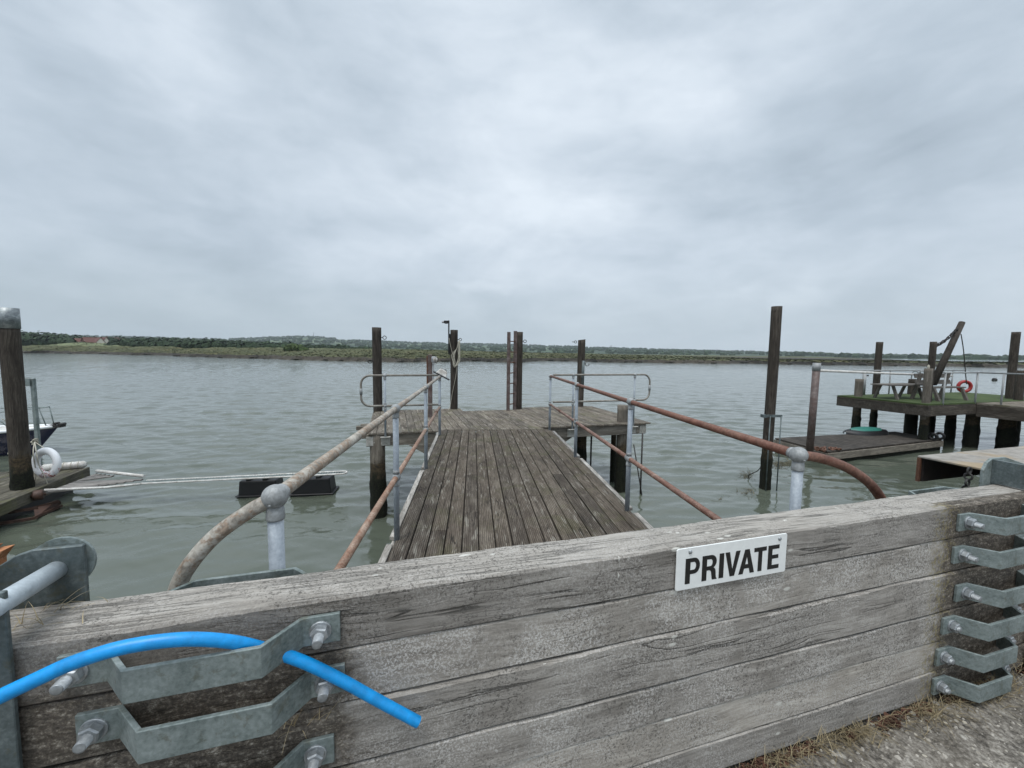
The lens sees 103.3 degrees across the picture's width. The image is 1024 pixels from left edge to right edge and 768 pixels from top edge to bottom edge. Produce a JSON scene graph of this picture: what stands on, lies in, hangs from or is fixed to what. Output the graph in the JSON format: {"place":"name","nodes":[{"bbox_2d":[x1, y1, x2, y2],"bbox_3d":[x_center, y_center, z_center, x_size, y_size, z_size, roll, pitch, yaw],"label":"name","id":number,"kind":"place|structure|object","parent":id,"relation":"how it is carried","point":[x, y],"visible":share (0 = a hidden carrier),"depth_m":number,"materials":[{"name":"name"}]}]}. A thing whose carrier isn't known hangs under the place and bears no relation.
{"place":"outdoors","nodes":[
{"label":"outdoors","id":0,"kind":"place"},
{"bbox_2d":[0,353,1023,600],"bbox_3d":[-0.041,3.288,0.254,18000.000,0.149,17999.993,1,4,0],"label":"water","id":1,"kind":"structure","parent":0,"point":[150,417],"depth_m":14.92,"materials":[{"name":"grey liquid"}]},
{"bbox_2d":[0,307,34,490],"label":"guide pile","id":2,"kind":"object","parent":1,"relation":"in","point":[21,474],"visible":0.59,"depth_m":7.95,"materials":[{"name":"brown wood"}]},
{"bbox_2d":[0,406,66,455],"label":"boat","id":3,"kind":"object","parent":1,"relation":"on","point":[47,431],"visible":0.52,"depth_m":12.46,"materials":[{"name":"white paint"}]},
{"bbox_2d":[0,467,89,526],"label":"landing stage","id":4,"kind":"object","parent":1,"relation":"on","point":[36,499],"visible":0.76,"depth_m":8.03,"materials":[{"name":"brown wood"}]},
{"bbox_2d":[25,378,42,465],"bbox_3d":[-11.130,0.925,9.395,0.250,2.115,0.122,1,4,0],"label":"galvanised upright","id":5,"kind":"object","parent":4,"relation":"on","point":[31,382],"visible":0.67,"depth_m":9.36,"materials":[{"name":"metal"}]},
{"bbox_2d":[30,438,47,483],"bbox_3d":[-10.377,1.767,8.848,1.876,0.932,0.261,4,5,35],"label":"rope","id":6,"kind":"object","parent":5,"relation":"attached to","point":[34,442],"visible":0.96,"depth_m":8.43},
{"bbox_2d":[32,447,61,478],"bbox_3d":[-9.722,1.650,8.458,0.652,0.651,0.148,1,4,6],"label":"lifebuoy","id":7,"kind":"object","parent":6,"relation":"attached to","point":[54,455],"visible":0.96,"depth_m":8.41,"materials":[{"name":"white plastic"}]},
{"bbox_2d":[42,461,87,470],"bbox_3d":[-10.414,1.913,9.421,0.762,0.192,0.192,-2,5,-28],"label":"fender","id":8,"kind":"object","parent":4,"relation":"on","point":[70,465],"visible":0.7,"depth_m":9.42,"materials":[{"name":"white paint"}]},
{"bbox_2d":[44,469,145,493],"bbox_3d":[-8.593,2.053,8.735,1.496,0.134,1.295,0,5,-11],"label":"slatted apron","id":9,"kind":"object","parent":4,"relation":"on","point":[85,483],"visible":1,"depth_m":8.59,"materials":[{"name":"white paint"}]},
{"bbox_2d":[235,473,282,497],"bbox_3d":[-5.739,2.409,9.313,0.911,0.603,0.540,0,5,-8],"label":"black float","id":10,"kind":"object","parent":1,"relation":"on","point":[248,488],"visible":0.39,"depth_m":9.09,"materials":[{"name":"plastic"}]},
{"bbox_2d":[141,471,347,484],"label":"walkway","id":11,"kind":"structure","parent":10,"relation":"on","point":[221,478],"depth_m":8.89,"materials":[{"name":"white paint"}]},
{"bbox_2d":[289,475,338,496],"bbox_3d":[-4.605,2.404,9.447,0.962,0.620,0.540,0,5,-8],"label":"black float","id":12,"kind":"object","parent":1,"relation":"on","point":[318,485],"visible":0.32,"depth_m":9.25,"materials":[{"name":"plastic"}]},
{"bbox_2d":[367,327,386,428],"bbox_3d":[-3.575,1.115,10.805,0.432,5.204,0.273,-3,6,-36],"label":"mooring post","id":13,"kind":"object","parent":1,"relation":"in","point":[376,362],"visible":0.54,"depth_m":10.59,"materials":[{"name":"wood"}]},
{"bbox_2d":[352,404,652,562],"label":"jetty","id":14,"kind":"object","parent":1,"relation":"in","point":[488,479],"visible":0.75,"depth_m":5.16,"materials":[{"name":"wood"}]},
{"bbox_2d":[167,375,441,590],"bbox_3d":[-1.213,0.755,4.520,0.347,1.360,6.538,0,4,-5],"label":"handrail","id":15,"kind":"object","parent":14,"relation":"attached to","point":[272,500],"visible":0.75,"depth_m":1.45,"materials":[{"name":"grey metal"}]},
{"bbox_2d":[433,368,449,379],"bbox_3d":[-1.342,-0.192,7.720,0.306,0.243,0.175,0,4,-5],"label":"floodlight","id":16,"kind":"object","parent":15,"relation":"attached to","point":[441,372],"visible":0.92,"depth_m":7.66,"materials":[{"name":"white paint"}]},
{"bbox_2d":[359,373,437,436],"bbox_3d":[-2.183,0.410,7.934,1.502,1.240,0.080,-1,5,-16],"label":"guard rail","id":17,"kind":"object","parent":14,"relation":"attached to","point":[384,376],"visible":0.98,"depth_m":7.83,"materials":[{"name":"grey metal"}]},
{"bbox_2d":[426,354,433,416],"bbox_3d":[-1.973,0.098,9.826,0.186,1.623,0.116,0,4,-5],"label":"service pole","id":18,"kind":"object","parent":14,"relation":"on","point":[429,368],"visible":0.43,"depth_m":9.78,"materials":[{"name":"grey plastic"}]},
{"bbox_2d":[431,356,437,362],"bbox_3d":[-1.851,-0.585,9.709,0.175,0.150,0.134,5,6,40],"label":"bulkhead light","id":19,"kind":"object","parent":18,"relation":"attached to","point":[434,359],"visible":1,"depth_m":9.67,"materials":[{"name":"grey plastic"}]},
{"bbox_2d":[450,330,461,432],"bbox_3d":[-1.610,1.095,11.420,0.298,5.195,0.240,-3,6,-39],"label":"mooring post","id":20,"kind":"object","parent":14,"relation":"attached to","point":[454,339],"visible":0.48,"depth_m":11.22,"materials":[{"name":"wood"}]},
{"bbox_2d":[442,320,449,353],"bbox_3d":[-1.819,-1.296,11.186,0.227,0.912,0.100,0,4,-5],"label":"lamp arm","id":21,"kind":"object","parent":20,"relation":"attached to","point":[446,322],"visible":1,"depth_m":11.15},
{"bbox_2d":[449,339,459,408],"bbox_3d":[-1.622,-0.261,11.143,0.373,1.994,0.158,-2,5,-32],"label":"rope","id":22,"kind":"object","parent":20,"relation":"hanging from","point":[458,346],"visible":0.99,"depth_m":11.12,"materials":[{"name":"beige fabric"}]},
{"bbox_2d":[506,331,516,410],"bbox_3d":[-0.015,0.323,11.287,0.091,3.594,0.453,3,5,30],"label":"ladder","id":23,"kind":"object","parent":14,"relation":"attached to","point":[514,372],"visible":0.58,"depth_m":11.23,"materials":[{"name":"grey metal"}]},
{"bbox_2d":[516,332,526,408],"bbox_3d":[0.222,1.120,11.552,0.277,5.171,0.196,3,5,22],"label":"mooring post","id":24,"kind":"object","parent":14,"relation":"attached to","point":[520,340],"visible":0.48,"depth_m":11.38,"materials":[{"name":"wood"}]},
{"bbox_2d":[574,339,588,406],"bbox_3d":[2.029,1.164,12.273,0.501,5.014,0.254,2,5,19],"label":"mooring post","id":25,"kind":"object","parent":14,"relation":"attached to","point":[581,363],"visible":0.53,"depth_m":12.05,"materials":[{"name":"wood"}]},
{"bbox_2d":[553,373,650,428],"bbox_3d":[2.056,0.371,9.113,2.437,1.240,0.080,-1,5,-16],"label":"guard rail","id":26,"kind":"object","parent":14,"relation":"attached to","point":[573,375],"visible":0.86,"depth_m":9.05,"materials":[{"name":"grey metal"}]},
{"bbox_2d":[548,374,885,519],"bbox_3d":[1.382,0.732,5.223,0.678,1.360,6.504,0,4,-5],"label":"handrail","id":27,"kind":"object","parent":14,"relation":"attached to","point":[799,457],"visible":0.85,"depth_m":2.70,"materials":[{"name":"metal"}]},
{"bbox_2d":[711,458,809,500],"bbox_3d":[6.889,2.475,11.183,6.637,0.082,1.422,-3,6,-43],"label":"floating weed","id":28,"kind":"object","parent":1,"relation":"on","point":[781,463],"visible":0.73,"depth_m":11.34,"materials":[{"name":"brown plant"}]},
{"bbox_2d":[759,306,782,490],"bbox_3d":[6.281,1.019,9.924,0.460,5.775,0.324,1,4,0],"label":"tall post","id":29,"kind":"object","parent":1,"relation":"in","point":[766,458],"visible":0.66,"depth_m":9.80,"materials":[{"name":"wood"}]},
{"bbox_2d":[806,363,820,451],"bbox_3d":[9.099,0.738,12.232,0.233,2.746,0.210,1,4,0],"label":"rusty pole","id":30,"kind":"object","parent":1,"relation":"in","point":[814,391],"visible":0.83,"depth_m":12.17,"materials":[{"name":"metal"}]},
{"bbox_2d":[820,369,952,376],"bbox_3d":[14.531,-0.384,15.256,12.478,0.470,0.080,-2,5,-30],"label":"spar rail","id":31,"kind":"object","parent":30,"relation":"attached to","point":[862,372],"visible":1,"depth_m":13.81,"materials":[{"name":"grey metal"}]},
{"bbox_2d":[774,432,943,461],"bbox_3d":[12.286,2.229,14.163,6.205,0.550,2.009,-1,5,-16],"label":"pontoon","id":32,"kind":"object","parent":1,"relation":"on","point":[855,447],"visible":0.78,"depth_m":13.72,"materials":[{"name":"wood"}]},
{"bbox_2d":[814,446,841,452],"bbox_3d":[9.760,2.007,12.553,0.777,0.150,0.393,-1,5,-15],"label":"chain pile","id":33,"kind":"object","parent":32,"relation":"on","point":[823,449],"visible":0.99,"depth_m":12.52,"materials":[{"name":"brown metal"}]},
{"bbox_2d":[843,427,888,435],"bbox_3d":[13.398,1.750,15.329,1.829,0.250,0.902,1,4,0],"label":"upturned dinghy","id":34,"kind":"object","parent":32,"relation":"on","point":[867,431],"visible":1,"depth_m":15.06,"materials":[{"name":"teal plastic"}]},
{"bbox_2d":[928,432,938,440],"bbox_3d":[14.865,1.854,14.300,0.086,0.290,0.290,-2,5,-33],"label":"tyre fender","id":35,"kind":"object","parent":32,"relation":"on","point":[931,438],"visible":1,"depth_m":14.28,"materials":[{"name":"black rubber"}]},
{"bbox_2d":[934,432,945,439],"bbox_3d":[15.225,1.850,14.407,0.086,0.290,0.290,-2,5,-33],"label":"tyre fender","id":36,"kind":"object","parent":32,"relation":"on","point":[943,437],"visible":0.78,"depth_m":14.35,"materials":[{"name":"black rubber"}]},
{"bbox_2d":[836,332,1023,448],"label":"neighbour jetty","id":37,"kind":"object","parent":1,"relation":"in","point":[1008,413],"visible":0.53,"depth_m":15.08,"materials":[{"name":"wood"}]},
{"bbox_2d":[862,374,868,394],"bbox_3d":[14.743,-0.009,16.914,0.227,0.943,0.140,1,4,0],"label":"pump post","id":38,"kind":"object","parent":37,"relation":"on","point":[864,376],"visible":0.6,"depth_m":16.86,"materials":[{"name":"metal"}]},
{"bbox_2d":[870,383,922,399],"bbox_3d":[15.056,0.277,15.762,2.100,0.560,0.840,-1,5,-16],"label":"table","id":39,"kind":"object","parent":37,"relation":"on","point":[896,395],"visible":0.83,"depth_m":15.66,"materials":[{"name":"grey wood"}]},
{"bbox_2d":[853,370,1023,404],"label":"pipe rail","id":40,"kind":"object","parent":37,"relation":"on","point":[976,387],"visible":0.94,"depth_m":14.42,"materials":[{"name":"grey metal"}]},
{"bbox_2d":[909,373,968,401],"bbox_3d":[16.300,0.099,15.420,2.000,1.000,0.900,-1,5,-16],"label":"bench","id":41,"kind":"object","parent":37,"relation":"on","point":[918,381],"visible":0.8,"depth_m":15.40,"materials":[{"name":"grey wood"}]},
{"bbox_2d":[927,321,966,384],"bbox_3d":[16.353,-1.165,15.293,2.952,2.444,0.375,-1,5,-24],"label":"derrick spar","id":42,"kind":"object","parent":37,"relation":"attached to","point":[955,334],"visible":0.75,"depth_m":15.29,"materials":[{"name":"wood"}]},
{"bbox_2d":[956,380,972,392],"bbox_3d":[20.339,0.112,18.204,0.586,0.586,0.133,2,5,14],"label":"lifebuoy","id":43,"kind":"object","parent":37,"relation":"hanging from","point":[970,386],"visible":0.8,"depth_m":18.15,"materials":[{"name":"red plastic"}]},
{"bbox_2d":[0,0,1023,355],"label":"sky","id":44,"kind":"structure","parent":0,"point":[663,174],"materials":[{"name":"grey"}]},
{"bbox_2d":[22,342,1023,367],"bbox_3d":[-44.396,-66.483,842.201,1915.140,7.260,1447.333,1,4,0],"label":"marsh shore","id":45,"kind":"structure","parent":0,"point":[222,354],"depth_m":162.52,"materials":[{"name":"green plant"}]},
{"bbox_2d":[81,337,95,342],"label":"house","id":46,"kind":"structure","parent":45,"relation":"on","point":[88,339],"depth_m":301.27,"materials":[{"name":"red brick"}]},
{"bbox_2d":[93,337,105,342],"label":"house","id":47,"kind":"structure","parent":45,"relation":"on","point":[98,340],"depth_m":295.39,"materials":[{"name":"white paint"}]},
{"bbox_2d":[21,330,371,348],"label":"wood","id":48,"kind":"object","parent":45,"relation":"on","point":[37,338],"visible":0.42,"depth_m":243.49,"materials":[{"name":"green plant"}]},
{"bbox_2d":[283,342,308,350],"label":"bush","id":49,"kind":"object","parent":45,"relation":"on","point":[297,347],"visible":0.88,"depth_m":174.81,"materials":[{"name":"green plant"}]},
{"bbox_2d":[22,342,1023,364],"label":"marsh scrub","id":50,"kind":"object","parent":45,"relation":"on","point":[352,354],"visible":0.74,"depth_m":170.11,"materials":[{"name":"green plant"}]},
{"bbox_2d":[227,337,1023,360],"bbox_3d":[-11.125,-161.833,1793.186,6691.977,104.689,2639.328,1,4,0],"label":"hills","id":51,"kind":"structure","parent":0,"point":[487,349],"depth_m":1343.49,"materials":[{"name":"green plant"}]},
{"bbox_2d":[65,335,1023,359],"bbox_3d":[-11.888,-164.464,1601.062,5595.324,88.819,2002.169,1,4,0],"label":"distant woodland","id":52,"kind":"object","parent":51,"relation":"on","point":[497,346],"visible":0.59,"depth_m":1347.27,"materials":[{"name":"green plant"}]},
{"bbox_2d":[725,665,1023,767],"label":"quay ground","id":53,"kind":"structure","parent":0,"point":[966,753],"depth_m":1.70,"materials":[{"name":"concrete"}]},
{"bbox_2d":[0,536,96,767],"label":"slot post","id":54,"kind":"object","parent":53,"relation":"on","point":[54,570],"visible":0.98,"depth_m":1.04,"materials":[{"name":"metal"}]},
{"bbox_2d":[0,543,13,564],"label":"broken board","id":55,"kind":"object","parent":54,"relation":"attached to","point":[5,551],"visible":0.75,"depth_m":1.13,"materials":[{"name":"orange wood"}]},
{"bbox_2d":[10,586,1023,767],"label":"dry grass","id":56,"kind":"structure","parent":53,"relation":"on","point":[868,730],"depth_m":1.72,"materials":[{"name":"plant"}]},
{"bbox_2d":[629,642,1023,767],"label":"flood board","id":57,"kind":"object","parent":53,"relation":"on","point":[752,743],"visible":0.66,"depth_m":1.73,"materials":[{"name":"grey wood"}]},
{"bbox_2d":[497,631,1023,767],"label":"flood board","id":58,"kind":"object","parent":57,"relation":"on","point":[628,748],"visible":0.49,"depth_m":1.62,"materials":[{"name":"grey wood"}]},
{"bbox_2d":[332,602,1023,767],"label":"flood board","id":59,"kind":"object","parent":58,"relation":"on","point":[499,745],"visible":0.52,"depth_m":1.48,"materials":[{"name":"grey wood"}]},
{"bbox_2d":[41,564,1023,767],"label":"flood board","id":60,"kind":"object","parent":59,"relation":"on","point":[349,731],"visible":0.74,"depth_m":1.34,"materials":[{"name":"grey wood"}]},
{"bbox_2d":[18,532,1023,767],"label":"flood board","id":61,"kind":"object","parent":60,"relation":"on","point":[142,732],"visible":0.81,"depth_m":1.21,"materials":[{"name":"grey wood"}]},
{"bbox_2d":[10,484,1023,706],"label":"flood board","id":62,"kind":"object","parent":61,"relation":"on","point":[281,612],"visible":0.98,"depth_m":1.20,"materials":[{"name":"grey wood"}]},
{"bbox_2d":[0,632,420,727],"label":"water pipe","id":63,"kind":"object","parent":62,"relation":"attached to","point":[304,662],"visible":0.94,"depth_m":0.92,"materials":[{"name":"blue plastic"}]},
{"bbox_2d":[675,533,786,590],"bbox_3d":[0.815,0.650,1.487,0.502,0.152,0.011,-1,5,-16],"label":"sign","id":64,"kind":"object","parent":62,"relation":"attached to","point":[708,564],"visible":1,"depth_m":1.48,"materials":[{"name":"metal"}]},
{"bbox_2d":[961,467,973,487],"bbox_3d":[2.481,0.538,2.207,0.038,0.178,0.044,4,5,33],"label":"chain","id":65,"kind":"object","parent":62,"relation":"hanging from","point":[968,472],"visible":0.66,"depth_m":2.20,"materials":[{"name":"metal"}]},
{"bbox_2d":[738,667,1023,767],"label":"dead moss","id":66,"kind":"object","parent":53,"relation":"on","point":[892,721],"visible":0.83,"depth_m":1.75,"materials":[{"name":"brown plant"}]},
{"bbox_2d":[915,446,1023,481],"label":"ramp","id":67,"kind":"structure","parent":53,"relation":"on","point":[930,467],"depth_m":6.66,"materials":[{"name":"beige wood"}]},
{"bbox_2d":[979,457,1023,489],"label":"slot post","id":68,"kind":"object","parent":53,"relation":"on","point":[1005,471],"visible":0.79,"depth_m":2.16,"materials":[{"name":"metal"}]}
]}

